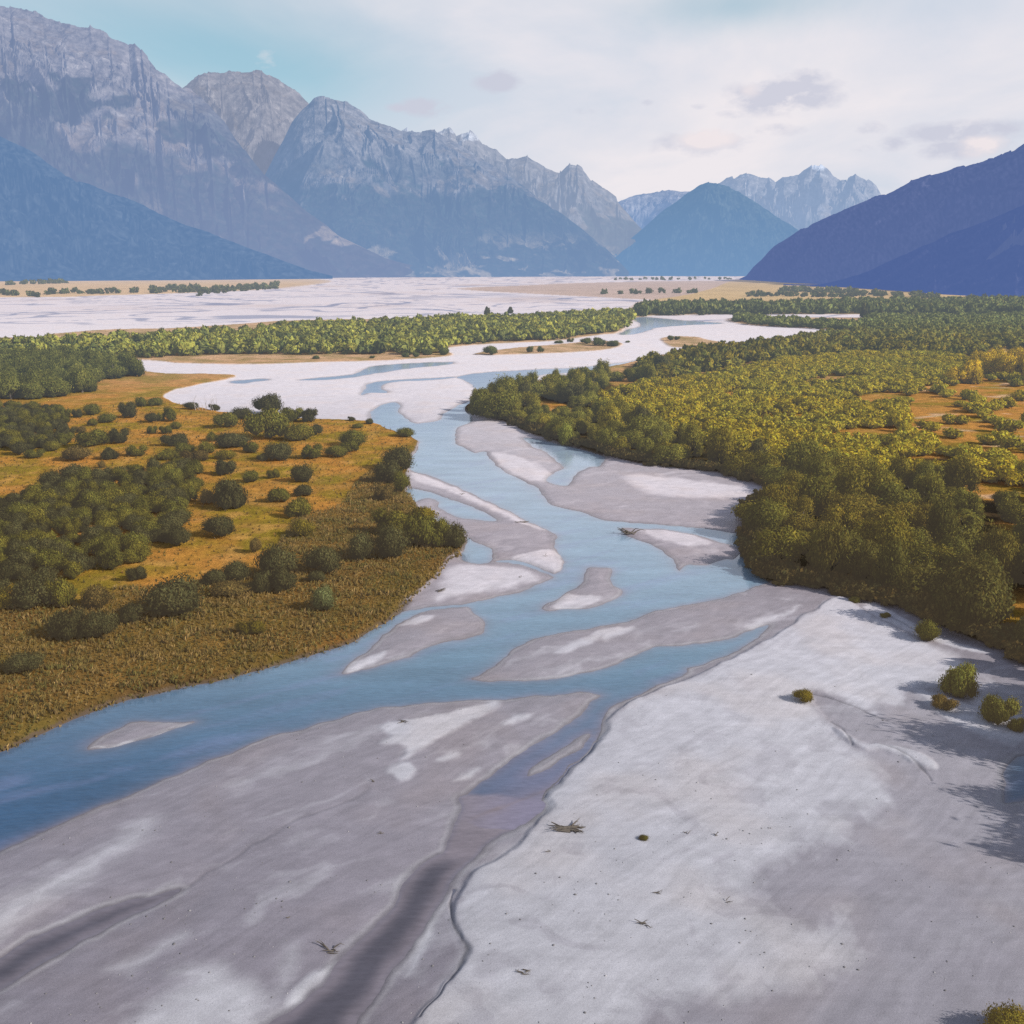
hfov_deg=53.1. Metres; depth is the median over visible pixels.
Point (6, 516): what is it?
shrub
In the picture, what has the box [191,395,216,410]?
dead stems
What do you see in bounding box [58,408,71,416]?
shrub
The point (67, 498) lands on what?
shrub
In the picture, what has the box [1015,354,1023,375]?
golden tree
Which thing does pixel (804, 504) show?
willow tree
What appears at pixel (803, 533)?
willow tree
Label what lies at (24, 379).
leafy tree
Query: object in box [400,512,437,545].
shrub
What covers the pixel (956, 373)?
golden tree
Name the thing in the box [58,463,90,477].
shrub
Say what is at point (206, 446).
shrub
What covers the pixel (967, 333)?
back woodland
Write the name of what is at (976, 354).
golden tree
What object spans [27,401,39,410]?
shrub
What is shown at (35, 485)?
shrub
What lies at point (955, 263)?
dark foothill
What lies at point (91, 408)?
shrub
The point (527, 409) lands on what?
willow tree
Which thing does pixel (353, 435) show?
shrub
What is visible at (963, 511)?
willow tree
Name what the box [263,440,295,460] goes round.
shrub
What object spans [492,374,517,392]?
willow tree
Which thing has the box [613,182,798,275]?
blue hill
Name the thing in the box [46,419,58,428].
shrub
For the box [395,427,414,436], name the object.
shrub
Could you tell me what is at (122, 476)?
shrub
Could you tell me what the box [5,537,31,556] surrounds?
shrub
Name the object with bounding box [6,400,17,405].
shrub
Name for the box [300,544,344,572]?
shrub
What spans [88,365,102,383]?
leafy tree
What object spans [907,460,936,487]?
willow tree
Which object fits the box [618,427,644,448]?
willow tree
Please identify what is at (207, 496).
shrub
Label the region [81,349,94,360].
leafy tree
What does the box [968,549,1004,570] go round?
willow tree
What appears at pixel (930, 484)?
willow tree
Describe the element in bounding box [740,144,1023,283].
dark hill
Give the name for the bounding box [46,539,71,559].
shrub
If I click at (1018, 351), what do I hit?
golden tree
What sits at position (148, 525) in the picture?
shrub
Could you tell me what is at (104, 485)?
shrub
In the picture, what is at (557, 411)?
willow tree
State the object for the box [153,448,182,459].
shrub
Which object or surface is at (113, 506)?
shrub
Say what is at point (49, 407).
shrub
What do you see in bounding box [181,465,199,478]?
shrub
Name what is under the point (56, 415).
shrub
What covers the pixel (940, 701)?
shrub
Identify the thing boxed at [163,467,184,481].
shrub
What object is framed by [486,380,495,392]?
willow tree
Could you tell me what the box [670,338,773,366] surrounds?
woodland
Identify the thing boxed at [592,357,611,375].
willow tree
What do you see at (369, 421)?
shrub
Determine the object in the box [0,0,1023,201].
sky
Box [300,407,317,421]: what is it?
shrub
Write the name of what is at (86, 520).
shrub
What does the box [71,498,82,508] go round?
shrub
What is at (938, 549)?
willow tree
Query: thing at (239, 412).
shrub
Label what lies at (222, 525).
shrub
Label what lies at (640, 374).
willow tree
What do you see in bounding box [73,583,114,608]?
shrub
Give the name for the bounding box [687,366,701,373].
willow tree
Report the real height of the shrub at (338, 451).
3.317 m
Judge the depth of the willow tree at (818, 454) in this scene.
216.49 m
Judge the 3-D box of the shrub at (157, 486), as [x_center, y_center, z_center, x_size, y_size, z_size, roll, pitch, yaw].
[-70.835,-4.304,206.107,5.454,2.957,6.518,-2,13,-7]
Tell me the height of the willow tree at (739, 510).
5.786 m
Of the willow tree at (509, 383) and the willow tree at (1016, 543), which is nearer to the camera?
the willow tree at (1016, 543)
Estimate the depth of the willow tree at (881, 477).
193.12 m
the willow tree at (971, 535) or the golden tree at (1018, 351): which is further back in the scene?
the golden tree at (1018, 351)
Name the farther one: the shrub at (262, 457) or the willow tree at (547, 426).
the willow tree at (547, 426)
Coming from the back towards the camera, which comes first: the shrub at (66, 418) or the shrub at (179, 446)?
the shrub at (66, 418)
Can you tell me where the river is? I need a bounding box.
[0,317,1023,1023]
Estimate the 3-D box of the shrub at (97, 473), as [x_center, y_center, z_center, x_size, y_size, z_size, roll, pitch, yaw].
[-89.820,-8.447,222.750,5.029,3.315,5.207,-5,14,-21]
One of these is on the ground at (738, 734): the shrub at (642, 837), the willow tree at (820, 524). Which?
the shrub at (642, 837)
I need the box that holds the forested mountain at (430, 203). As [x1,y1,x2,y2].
[265,96,628,276]
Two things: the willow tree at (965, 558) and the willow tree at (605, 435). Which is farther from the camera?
the willow tree at (605, 435)
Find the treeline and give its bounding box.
[0,276,1014,298]
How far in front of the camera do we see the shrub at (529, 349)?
576.59 m
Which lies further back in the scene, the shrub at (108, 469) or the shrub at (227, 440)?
the shrub at (227, 440)
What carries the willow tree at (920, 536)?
on the meadow ground at (928, 405)
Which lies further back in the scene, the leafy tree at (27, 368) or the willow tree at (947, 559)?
the leafy tree at (27, 368)
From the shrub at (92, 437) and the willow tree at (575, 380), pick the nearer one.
the shrub at (92, 437)
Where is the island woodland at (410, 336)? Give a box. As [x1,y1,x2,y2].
[0,307,636,357]
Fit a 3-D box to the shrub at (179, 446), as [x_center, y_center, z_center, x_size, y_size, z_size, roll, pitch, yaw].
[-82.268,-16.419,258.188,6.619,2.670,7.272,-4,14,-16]
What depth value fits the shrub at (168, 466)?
224.75 m
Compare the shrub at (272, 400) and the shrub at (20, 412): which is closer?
the shrub at (20, 412)
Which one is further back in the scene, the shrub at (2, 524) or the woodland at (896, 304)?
the woodland at (896, 304)
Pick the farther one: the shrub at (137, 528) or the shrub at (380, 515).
the shrub at (380, 515)
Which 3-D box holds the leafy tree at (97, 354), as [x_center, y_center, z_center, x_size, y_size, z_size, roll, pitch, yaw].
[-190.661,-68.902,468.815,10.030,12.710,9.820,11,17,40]
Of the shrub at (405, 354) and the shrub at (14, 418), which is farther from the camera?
the shrub at (405, 354)
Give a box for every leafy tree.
[0,372,18,379]
[0,376,22,398]
[8,343,25,353]
[9,350,23,358]
[17,373,42,385]
[17,379,45,399]
[18,363,41,373]
[20,346,39,359]
[21,365,38,371]
[27,367,41,378]
[41,379,73,397]
[59,344,74,352]
[61,360,84,369]
[66,366,97,392]
[67,345,77,353]
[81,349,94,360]
[83,357,98,366]
[83,366,98,391]
[87,349,104,360]
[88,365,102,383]
[96,366,108,379]
[103,365,128,378]
[104,355,118,364]
[117,351,135,360]
[120,353,144,376]
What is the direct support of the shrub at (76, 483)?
on the meadow ground at (928, 405)
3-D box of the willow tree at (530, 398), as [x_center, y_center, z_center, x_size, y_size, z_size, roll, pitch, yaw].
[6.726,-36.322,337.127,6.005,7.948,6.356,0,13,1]
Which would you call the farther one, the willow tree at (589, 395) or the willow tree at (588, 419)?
the willow tree at (589, 395)
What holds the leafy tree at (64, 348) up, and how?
on the meadow ground at (928, 405)
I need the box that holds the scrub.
[588,348,1023,486]
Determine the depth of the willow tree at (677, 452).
241.83 m
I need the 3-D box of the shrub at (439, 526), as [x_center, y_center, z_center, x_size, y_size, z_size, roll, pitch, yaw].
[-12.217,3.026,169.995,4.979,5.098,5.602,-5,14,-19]
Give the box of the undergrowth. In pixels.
[494,414,1023,662]
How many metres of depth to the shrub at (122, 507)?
187.68 m
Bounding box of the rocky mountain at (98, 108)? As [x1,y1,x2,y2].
[0,6,414,277]
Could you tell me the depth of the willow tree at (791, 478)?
200.80 m
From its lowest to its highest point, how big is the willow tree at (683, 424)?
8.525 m
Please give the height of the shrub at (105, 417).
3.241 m
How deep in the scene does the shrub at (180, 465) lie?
230.07 m
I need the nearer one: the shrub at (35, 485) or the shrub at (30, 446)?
the shrub at (35, 485)
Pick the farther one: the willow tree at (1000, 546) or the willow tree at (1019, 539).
the willow tree at (1019, 539)
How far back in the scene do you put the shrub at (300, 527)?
175.52 m
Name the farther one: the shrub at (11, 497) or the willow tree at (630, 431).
the willow tree at (630, 431)
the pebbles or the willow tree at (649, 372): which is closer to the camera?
the pebbles
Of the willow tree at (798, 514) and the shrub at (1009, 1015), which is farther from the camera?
the willow tree at (798, 514)
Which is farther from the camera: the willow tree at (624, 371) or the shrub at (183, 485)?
the willow tree at (624, 371)
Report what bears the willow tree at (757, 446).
on the meadow ground at (928, 405)
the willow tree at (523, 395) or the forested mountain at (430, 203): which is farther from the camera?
the forested mountain at (430, 203)
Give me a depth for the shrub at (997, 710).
103.44 m
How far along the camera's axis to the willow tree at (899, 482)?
205.35 m
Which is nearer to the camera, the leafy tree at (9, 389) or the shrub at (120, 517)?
the shrub at (120, 517)
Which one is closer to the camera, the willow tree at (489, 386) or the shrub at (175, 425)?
the shrub at (175, 425)
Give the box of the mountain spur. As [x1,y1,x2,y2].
[0,136,332,280]
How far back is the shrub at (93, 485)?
206.60 m
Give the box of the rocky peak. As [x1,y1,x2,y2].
[183,70,308,174]
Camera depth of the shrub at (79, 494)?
196.78 m
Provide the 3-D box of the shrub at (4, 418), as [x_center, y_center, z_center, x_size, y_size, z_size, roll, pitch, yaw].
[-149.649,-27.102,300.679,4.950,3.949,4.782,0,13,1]
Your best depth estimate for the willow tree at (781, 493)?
188.22 m
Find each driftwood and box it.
[315,940,343,953]
[516,969,529,974]
[548,819,585,832]
[617,527,645,534]
[635,919,652,927]
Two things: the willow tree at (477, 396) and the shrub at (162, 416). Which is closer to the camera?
the shrub at (162, 416)
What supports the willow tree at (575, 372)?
on the meadow ground at (928, 405)
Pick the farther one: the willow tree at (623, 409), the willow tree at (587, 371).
the willow tree at (587, 371)
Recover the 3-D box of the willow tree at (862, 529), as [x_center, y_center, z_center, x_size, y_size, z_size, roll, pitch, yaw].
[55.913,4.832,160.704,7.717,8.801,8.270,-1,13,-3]
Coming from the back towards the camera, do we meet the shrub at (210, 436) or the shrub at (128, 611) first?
the shrub at (210, 436)
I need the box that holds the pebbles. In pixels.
[1,674,1014,1023]
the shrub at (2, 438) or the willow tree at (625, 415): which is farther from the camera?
the willow tree at (625, 415)
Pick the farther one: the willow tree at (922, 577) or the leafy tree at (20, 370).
the leafy tree at (20, 370)
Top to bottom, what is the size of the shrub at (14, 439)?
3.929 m
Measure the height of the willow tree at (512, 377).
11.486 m
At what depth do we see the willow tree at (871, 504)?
186.02 m
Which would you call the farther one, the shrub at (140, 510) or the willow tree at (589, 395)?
the willow tree at (589, 395)
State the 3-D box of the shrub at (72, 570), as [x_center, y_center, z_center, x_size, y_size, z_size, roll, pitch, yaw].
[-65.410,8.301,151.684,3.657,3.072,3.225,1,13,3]
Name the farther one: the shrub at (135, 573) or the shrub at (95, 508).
the shrub at (95, 508)
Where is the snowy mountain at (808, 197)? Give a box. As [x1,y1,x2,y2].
[720,164,880,229]
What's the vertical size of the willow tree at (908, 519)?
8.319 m
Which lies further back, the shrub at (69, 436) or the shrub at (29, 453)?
the shrub at (69, 436)
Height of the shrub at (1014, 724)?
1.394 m
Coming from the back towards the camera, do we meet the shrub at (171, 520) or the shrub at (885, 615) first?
the shrub at (171, 520)
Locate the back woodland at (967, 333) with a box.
[632,310,1023,377]
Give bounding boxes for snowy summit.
[402,127,641,256]
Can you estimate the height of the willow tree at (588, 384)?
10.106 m
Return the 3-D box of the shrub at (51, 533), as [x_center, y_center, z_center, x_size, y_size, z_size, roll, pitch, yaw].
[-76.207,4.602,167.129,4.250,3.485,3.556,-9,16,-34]
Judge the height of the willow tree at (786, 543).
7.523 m
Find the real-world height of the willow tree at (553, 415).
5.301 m
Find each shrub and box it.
[0,414,9,423]
[0,434,10,444]
[0,493,8,507]
[0,502,16,511]
[0,511,26,521]
[0,519,12,535]
[0,520,23,535]
[0,536,9,547]
[0,545,7,556]
[0,552,8,561]
[0,559,20,580]
[0,562,34,579]
[0,577,11,591]
[0,587,16,609]
[0,651,50,673]
[2,534,16,544]
[2,567,62,611]
[3,435,12,446]
[3,492,22,502]
[4,428,22,437]
[4,500,31,514]
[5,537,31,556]
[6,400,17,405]
[6,415,19,423]
[6,549,37,567]
[7,498,28,505]
[8,436,25,449]
[9,439,27,454]
[9,513,28,530]
[13,529,36,542]
[16,408,30,412]
[17,408,30,415]
[17,412,31,418]
[19,545,38,554]
[20,417,35,425]
[21,489,37,503]
[23,449,44,457]
[23,482,46,494]
[23,519,50,532]
[25,443,34,449]
[25,505,48,521]
[25,514,52,531]
[26,421,38,431]
[26,501,51,508]
[26,536,56,552]
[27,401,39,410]
[27,434,44,447]
[28,527,46,538]
[31,488,58,504]
[31,545,68,569]
[34,467,63,483]
[35,425,53,434]
[36,530,57,542]
[37,437,54,446]
[38,421,52,428]
[41,576,77,606]
[42,409,54,416]
[42,439,61,450]
[42,506,57,515]
[42,607,87,642]
[45,405,56,410]
[45,509,69,526]
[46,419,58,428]
[46,485,69,497]
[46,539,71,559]
[49,412,60,419]
[49,515,79,533]
[51,499,70,512]
[51,536,72,547]
[52,476,72,488]
[53,429,67,437]
[53,437,67,444]
[55,404,65,411]
[55,425,64,431]
[56,432,74,442]
[56,480,80,488]
[57,491,77,507]
[57,533,74,544]
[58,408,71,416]
[58,421,68,426]
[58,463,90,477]
[58,505,74,512]
[58,516,82,533]
[59,559,83,578]
[60,415,71,421]
[60,445,93,459]
[61,480,76,490]
[62,545,87,559]
[63,426,75,434]
[65,548,99,572]
[66,472,93,481]
[66,532,81,542]
[68,504,92,514]
[69,507,93,523]
[71,409,82,416]
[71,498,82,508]
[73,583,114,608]
[74,426,86,432]
[74,428,110,446]
[74,487,98,499]
[74,514,90,532]
[75,466,92,479]
[77,525,101,546]
[77,537,102,554]
[77,609,123,637]
[78,480,98,491]
[79,489,108,506]
[82,403,101,414]
[86,418,97,425]
[86,502,108,516]
[90,467,109,479]
[92,509,117,522]
[92,534,113,539]
[93,516,119,529]
[93,532,121,553]
[95,546,108,563]
[96,413,118,422]
[97,460,105,467]
[97,548,125,569]
[99,446,120,459]
[99,473,116,482]
[99,480,118,490]
[100,486,127,503]
[102,465,129,474]
[103,525,123,536]
[107,426,130,442]
[107,501,131,512]
[109,465,125,479]
[112,493,131,505]
[114,533,123,546]
[115,470,133,484]
[115,505,135,514]
[115,509,131,525]
[117,481,141,495]
[117,601,144,622]
[118,400,137,417]
[120,491,138,506]
[120,513,146,529]
[120,530,149,550]
[122,537,151,554]
[122,548,152,562]
[124,444,148,455]
[124,565,147,580]
[126,464,144,470]
[127,466,139,475]
[130,505,148,515]
[130,524,152,541]
[132,468,148,477]
[132,483,148,494]
[133,473,147,484]
[134,397,146,406]
[136,493,152,507]
[136,572,209,617]
[137,520,161,534]
[140,511,166,521]
[144,411,158,421]
[144,457,162,469]
[144,468,163,486]
[146,425,156,433]
[147,396,164,405]
[148,482,169,492]
[148,494,167,512]
[148,525,170,542]
[151,468,166,479]
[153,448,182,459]
[156,513,185,528]
[157,413,165,420]
[157,432,190,445]
[158,425,172,433]
[159,508,193,524]
[160,457,189,468]
[160,462,174,471]
[160,497,189,511]
[163,406,177,420]
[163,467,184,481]
[163,496,178,504]
[164,471,182,485]
[164,504,195,517]
[165,523,193,545]
[169,421,182,428]
[172,441,198,452]
[172,495,189,503]
[177,480,195,488]
[179,449,208,460]
[181,402,199,408]
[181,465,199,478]
[181,484,197,500]
[182,458,204,473]
[184,477,206,486]
[184,478,202,492]
[196,488,214,503]
[197,440,216,452]
[199,568,228,585]
[200,515,235,536]
[205,432,217,441]
[208,403,220,410]
[208,578,251,597]
[211,412,240,426]
[211,476,248,509]
[213,432,252,446]
[213,449,237,459]
[213,458,237,474]
[220,559,253,580]
[230,406,251,418]
[233,620,265,633]
[237,404,293,437]
[239,442,258,452]
[240,468,261,482]
[248,537,262,551]
[248,569,272,592]
[249,391,283,410]
[252,542,302,576]
[256,452,267,460]
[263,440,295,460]
[264,487,290,501]
[266,468,279,477]
[269,564,296,592]
[278,421,318,440]
[280,407,303,420]
[283,496,312,517]
[288,462,314,481]
[290,519,317,535]
[291,484,315,496]
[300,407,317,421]
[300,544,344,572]
[301,443,322,457]
[306,570,325,580]
[308,583,337,610]
[310,423,323,434]
[321,444,347,456]
[333,428,367,445]
[340,440,359,451]
[343,528,376,559]
[350,423,363,427]
[365,418,372,423]
[369,506,407,532]
[372,460,402,481]
[373,483,393,498]
[374,520,411,558]
[376,444,415,469]
[393,470,410,490]
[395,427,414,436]
[400,352,409,356]
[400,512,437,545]
[404,505,438,518]
[413,352,419,356]
[421,348,431,354]
[429,515,450,546]
[438,347,448,354]
[441,521,469,547]
[482,345,497,354]
[526,346,533,351]
[537,345,544,351]
[580,337,591,343]
[591,336,606,345]
[606,340,618,345]
[637,834,648,840]
[790,687,813,703]
[848,595,861,602]
[879,612,890,617]
[913,617,941,641]
[930,693,960,710]
[935,660,981,697]
[977,693,1021,724]
[978,999,1023,1023]
[1006,716,1023,732]
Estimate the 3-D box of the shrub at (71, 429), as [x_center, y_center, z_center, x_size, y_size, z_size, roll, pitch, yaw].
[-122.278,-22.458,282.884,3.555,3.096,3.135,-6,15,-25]
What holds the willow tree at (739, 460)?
on the meadow ground at (928, 405)
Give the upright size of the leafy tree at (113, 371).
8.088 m
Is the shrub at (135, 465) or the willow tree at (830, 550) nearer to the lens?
the willow tree at (830, 550)
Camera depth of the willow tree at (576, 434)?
275.86 m
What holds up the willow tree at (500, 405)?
on the meadow ground at (928, 405)
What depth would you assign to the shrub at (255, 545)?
165.32 m
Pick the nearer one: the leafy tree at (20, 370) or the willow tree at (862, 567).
the willow tree at (862, 567)
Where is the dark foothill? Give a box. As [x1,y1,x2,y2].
[783,205,1023,296]
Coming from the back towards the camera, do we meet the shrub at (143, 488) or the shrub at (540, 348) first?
the shrub at (540, 348)
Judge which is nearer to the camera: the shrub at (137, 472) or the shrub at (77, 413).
the shrub at (137, 472)
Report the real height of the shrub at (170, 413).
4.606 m
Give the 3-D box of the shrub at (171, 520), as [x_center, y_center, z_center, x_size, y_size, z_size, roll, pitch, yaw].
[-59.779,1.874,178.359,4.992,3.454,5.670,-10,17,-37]
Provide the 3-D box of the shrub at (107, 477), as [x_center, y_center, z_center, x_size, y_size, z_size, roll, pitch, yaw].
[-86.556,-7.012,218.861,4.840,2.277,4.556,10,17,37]
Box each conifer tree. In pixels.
[484,306,489,314]
[507,307,513,312]
[859,302,867,317]
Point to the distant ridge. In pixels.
(642, 210)
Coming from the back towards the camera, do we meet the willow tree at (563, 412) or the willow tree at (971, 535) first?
the willow tree at (563, 412)
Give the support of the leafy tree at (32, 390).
on the meadow ground at (928, 405)
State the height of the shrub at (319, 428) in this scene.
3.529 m
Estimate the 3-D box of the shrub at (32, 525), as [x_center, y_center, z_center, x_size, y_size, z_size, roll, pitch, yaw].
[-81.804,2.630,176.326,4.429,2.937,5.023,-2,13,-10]
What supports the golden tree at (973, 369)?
on the meadow ground at (928, 405)
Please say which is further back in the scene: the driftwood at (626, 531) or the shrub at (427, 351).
the shrub at (427, 351)
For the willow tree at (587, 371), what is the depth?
417.39 m
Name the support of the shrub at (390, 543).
on the meadow ground at (928, 405)
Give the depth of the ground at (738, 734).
86.51 m
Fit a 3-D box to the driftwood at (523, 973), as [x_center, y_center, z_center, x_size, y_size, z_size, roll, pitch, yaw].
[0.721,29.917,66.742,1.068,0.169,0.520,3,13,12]
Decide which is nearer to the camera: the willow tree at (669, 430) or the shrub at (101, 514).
the shrub at (101, 514)
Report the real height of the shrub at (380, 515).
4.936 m
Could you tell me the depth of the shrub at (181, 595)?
133.36 m
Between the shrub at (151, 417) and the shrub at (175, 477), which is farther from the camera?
the shrub at (151, 417)
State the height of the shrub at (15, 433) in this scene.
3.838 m
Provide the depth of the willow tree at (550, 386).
371.39 m
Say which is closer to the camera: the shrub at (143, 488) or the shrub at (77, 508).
the shrub at (77, 508)
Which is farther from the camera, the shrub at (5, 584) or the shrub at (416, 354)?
the shrub at (416, 354)
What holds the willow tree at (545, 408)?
on the meadow ground at (928, 405)
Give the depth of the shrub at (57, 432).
275.36 m
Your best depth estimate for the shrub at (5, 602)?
137.40 m
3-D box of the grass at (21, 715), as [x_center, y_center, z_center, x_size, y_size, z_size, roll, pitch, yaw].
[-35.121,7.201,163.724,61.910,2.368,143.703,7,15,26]
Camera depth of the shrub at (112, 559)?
155.37 m
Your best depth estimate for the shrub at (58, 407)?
325.32 m
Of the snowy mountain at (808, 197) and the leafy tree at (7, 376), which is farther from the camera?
the snowy mountain at (808, 197)
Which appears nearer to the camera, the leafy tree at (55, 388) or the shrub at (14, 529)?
the shrub at (14, 529)
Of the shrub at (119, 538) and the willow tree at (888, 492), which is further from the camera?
the willow tree at (888, 492)
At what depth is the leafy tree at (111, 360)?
452.32 m
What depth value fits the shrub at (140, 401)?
344.87 m
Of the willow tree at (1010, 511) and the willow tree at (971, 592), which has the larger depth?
the willow tree at (1010, 511)
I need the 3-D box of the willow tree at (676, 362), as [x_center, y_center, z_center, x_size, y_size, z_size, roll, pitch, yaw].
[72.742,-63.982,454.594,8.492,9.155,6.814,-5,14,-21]
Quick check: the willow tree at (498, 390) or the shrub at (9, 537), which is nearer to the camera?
the shrub at (9, 537)
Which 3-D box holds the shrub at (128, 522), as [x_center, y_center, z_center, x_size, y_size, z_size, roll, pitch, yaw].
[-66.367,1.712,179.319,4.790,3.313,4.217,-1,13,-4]
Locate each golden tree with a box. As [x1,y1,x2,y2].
[943,366,970,383]
[961,358,983,383]
[968,348,984,360]
[980,348,998,375]
[993,352,1018,374]
[995,348,1006,355]
[1006,346,1023,361]
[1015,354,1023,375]
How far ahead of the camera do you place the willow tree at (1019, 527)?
171.52 m
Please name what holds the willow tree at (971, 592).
on the meadow ground at (928, 405)
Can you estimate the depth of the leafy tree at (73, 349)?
493.01 m
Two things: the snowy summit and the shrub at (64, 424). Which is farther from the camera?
the snowy summit
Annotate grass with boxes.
[0,401,417,596]
[0,467,461,750]
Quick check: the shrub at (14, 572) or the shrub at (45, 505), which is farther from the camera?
the shrub at (45, 505)
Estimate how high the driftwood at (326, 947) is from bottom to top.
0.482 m
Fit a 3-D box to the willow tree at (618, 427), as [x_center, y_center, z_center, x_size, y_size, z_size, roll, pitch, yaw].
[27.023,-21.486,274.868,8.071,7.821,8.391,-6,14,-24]
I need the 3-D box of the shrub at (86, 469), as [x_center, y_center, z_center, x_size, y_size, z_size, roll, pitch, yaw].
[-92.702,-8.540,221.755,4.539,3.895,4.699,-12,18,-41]
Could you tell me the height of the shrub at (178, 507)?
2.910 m
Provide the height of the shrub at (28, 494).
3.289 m
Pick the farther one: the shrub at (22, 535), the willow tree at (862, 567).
the shrub at (22, 535)
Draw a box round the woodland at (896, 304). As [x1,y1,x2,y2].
[633,295,1023,316]
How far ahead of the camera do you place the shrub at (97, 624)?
126.08 m
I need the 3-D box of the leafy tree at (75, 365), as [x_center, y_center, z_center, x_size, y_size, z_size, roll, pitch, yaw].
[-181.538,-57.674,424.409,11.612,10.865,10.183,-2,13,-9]
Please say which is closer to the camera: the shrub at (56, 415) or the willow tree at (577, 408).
the shrub at (56, 415)
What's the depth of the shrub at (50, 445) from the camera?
258.89 m
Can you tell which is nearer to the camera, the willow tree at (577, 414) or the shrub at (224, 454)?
the shrub at (224, 454)
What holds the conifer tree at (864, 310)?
on the meadow ground at (928, 405)
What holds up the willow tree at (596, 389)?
on the meadow ground at (928, 405)
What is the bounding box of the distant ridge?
[618,190,689,228]
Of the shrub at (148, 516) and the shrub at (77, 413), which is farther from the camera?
the shrub at (77, 413)
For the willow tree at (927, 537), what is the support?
on the meadow ground at (928, 405)
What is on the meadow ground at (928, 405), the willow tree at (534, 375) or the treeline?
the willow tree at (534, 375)
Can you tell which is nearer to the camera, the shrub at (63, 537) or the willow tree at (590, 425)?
the shrub at (63, 537)
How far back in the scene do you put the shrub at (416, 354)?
545.18 m
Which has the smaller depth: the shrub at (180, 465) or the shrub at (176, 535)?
the shrub at (176, 535)
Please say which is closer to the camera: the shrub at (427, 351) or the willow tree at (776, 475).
the willow tree at (776, 475)
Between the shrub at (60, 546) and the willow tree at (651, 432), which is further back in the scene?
the willow tree at (651, 432)
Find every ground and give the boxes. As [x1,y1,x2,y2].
[0,276,1023,1023]
[0,279,1023,747]
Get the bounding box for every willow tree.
[467,387,492,415]
[468,387,481,406]
[474,391,519,419]
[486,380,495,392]
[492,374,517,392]
[495,387,504,393]
[501,373,517,382]
[502,390,518,400]
[508,385,522,408]
[510,409,527,417]
[512,411,524,417]
[515,373,534,393]
[517,377,530,405]
[520,392,540,406]
[521,406,532,414]
[523,391,540,406]
[523,413,539,422]
[527,369,539,381]
[528,399,541,406]
[530,404,544,413]
[531,381,546,396]
[537,374,560,384]
[537,412,550,424]
[539,401,549,412]
[541,378,555,392]
[542,390,556,399]
[544,420,554,429]
[549,413,557,419]
[550,414,578,429]
[551,371,569,381]
[551,423,567,434]
[552,408,560,415]
[553,382,586,402]
[554,379,570,394]
[555,405,571,416]
[556,422,573,445]
[558,408,569,416]
[565,409,586,419]
[567,394,590,407]
[568,367,585,380]
[570,375,583,389]
[571,406,583,411]
[571,417,588,427]
[572,373,585,382]
[572,431,579,438]
[574,419,588,433]
[577,364,591,378]
[582,407,595,421]
[583,382,598,393]
[583,391,597,405]
[584,374,595,391]
[586,416,592,422]
[586,423,598,431]
[587,427,602,440]
[588,370,600,381]
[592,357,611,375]
[592,397,611,412]
[593,368,610,379]
[594,405,607,421]
[595,402,626,428]
[595,425,616,444]
[596,376,608,388]
[606,419,623,433]
[609,371,624,381]
[609,436,630,449]
[612,398,631,420]
[616,429,644,437]
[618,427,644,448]
[620,412,632,425]
[622,366,637,374]
[624,404,650,420]
[626,368,636,381]
[626,411,658,436]
[628,414,659,429]
[633,405,653,417]
[635,436,654,454]
[637,363,649,378]
[640,357,652,365]
[642,361,655,378]
[644,412,674,432]
[644,426,665,438]
[650,443,690,464]
[651,430,674,447]
[652,353,671,366]
[653,440,694,457]
[664,427,677,442]
[665,351,673,360]
[671,358,680,365]
[674,421,686,443]
[680,420,705,457]
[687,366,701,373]
[702,419,737,463]
[718,450,757,475]
[730,500,793,522]
[743,493,788,534]
[745,439,771,454]
[747,524,807,564]
[748,450,784,470]
[753,462,798,478]
[755,482,799,509]
[760,468,806,483]
[772,467,803,487]
[781,433,824,472]
[782,515,816,532]
[784,512,811,520]
[790,495,815,517]
[792,469,837,516]
[795,529,810,554]
[798,445,835,470]
[799,451,816,475]
[802,525,870,573]
[804,457,836,479]
[805,515,852,573]
[805,524,827,567]
[807,519,838,534]
[814,489,867,517]
[817,503,864,530]
[820,448,844,463]
[829,464,873,495]
[830,450,869,475]
[842,489,882,518]
[850,536,881,580]
[852,517,882,542]
[856,501,919,530]
[863,456,892,477]
[865,453,875,469]
[866,464,903,495]
[866,480,913,509]
[867,505,916,552]
[867,513,887,522]
[871,531,912,586]
[886,561,957,596]
[889,453,914,488]
[890,473,905,488]
[896,499,917,517]
[903,527,928,548]
[903,539,964,569]
[905,546,956,569]
[906,487,922,504]
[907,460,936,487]
[908,526,935,545]
[910,466,945,498]
[912,501,933,532]
[913,459,942,477]
[913,493,941,505]
[921,490,960,508]
[923,490,960,540]
[926,558,1015,632]
[933,522,985,555]
[935,533,977,558]
[938,464,945,480]
[940,453,982,492]
[941,551,978,572]
[944,487,986,519]
[945,484,971,494]
[949,561,976,576]
[954,507,990,529]
[956,511,980,533]
[960,515,988,532]
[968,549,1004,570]
[976,518,1020,584]
[978,560,1016,622]
[983,525,1018,548]
[990,489,1005,505]
[994,497,1023,523]
[995,489,1022,510]
[997,532,1023,545]
[1007,543,1023,586]
[1012,517,1023,542]
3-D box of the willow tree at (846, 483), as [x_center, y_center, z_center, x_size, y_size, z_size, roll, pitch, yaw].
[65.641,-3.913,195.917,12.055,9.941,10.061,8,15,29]
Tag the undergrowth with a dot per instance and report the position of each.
(778, 570)
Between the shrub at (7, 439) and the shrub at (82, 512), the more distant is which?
the shrub at (7, 439)
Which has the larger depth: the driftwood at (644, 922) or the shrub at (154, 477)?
the shrub at (154, 477)
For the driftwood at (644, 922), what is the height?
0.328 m
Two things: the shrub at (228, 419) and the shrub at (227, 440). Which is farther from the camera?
the shrub at (228, 419)
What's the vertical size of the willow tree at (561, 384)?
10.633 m
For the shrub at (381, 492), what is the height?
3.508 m

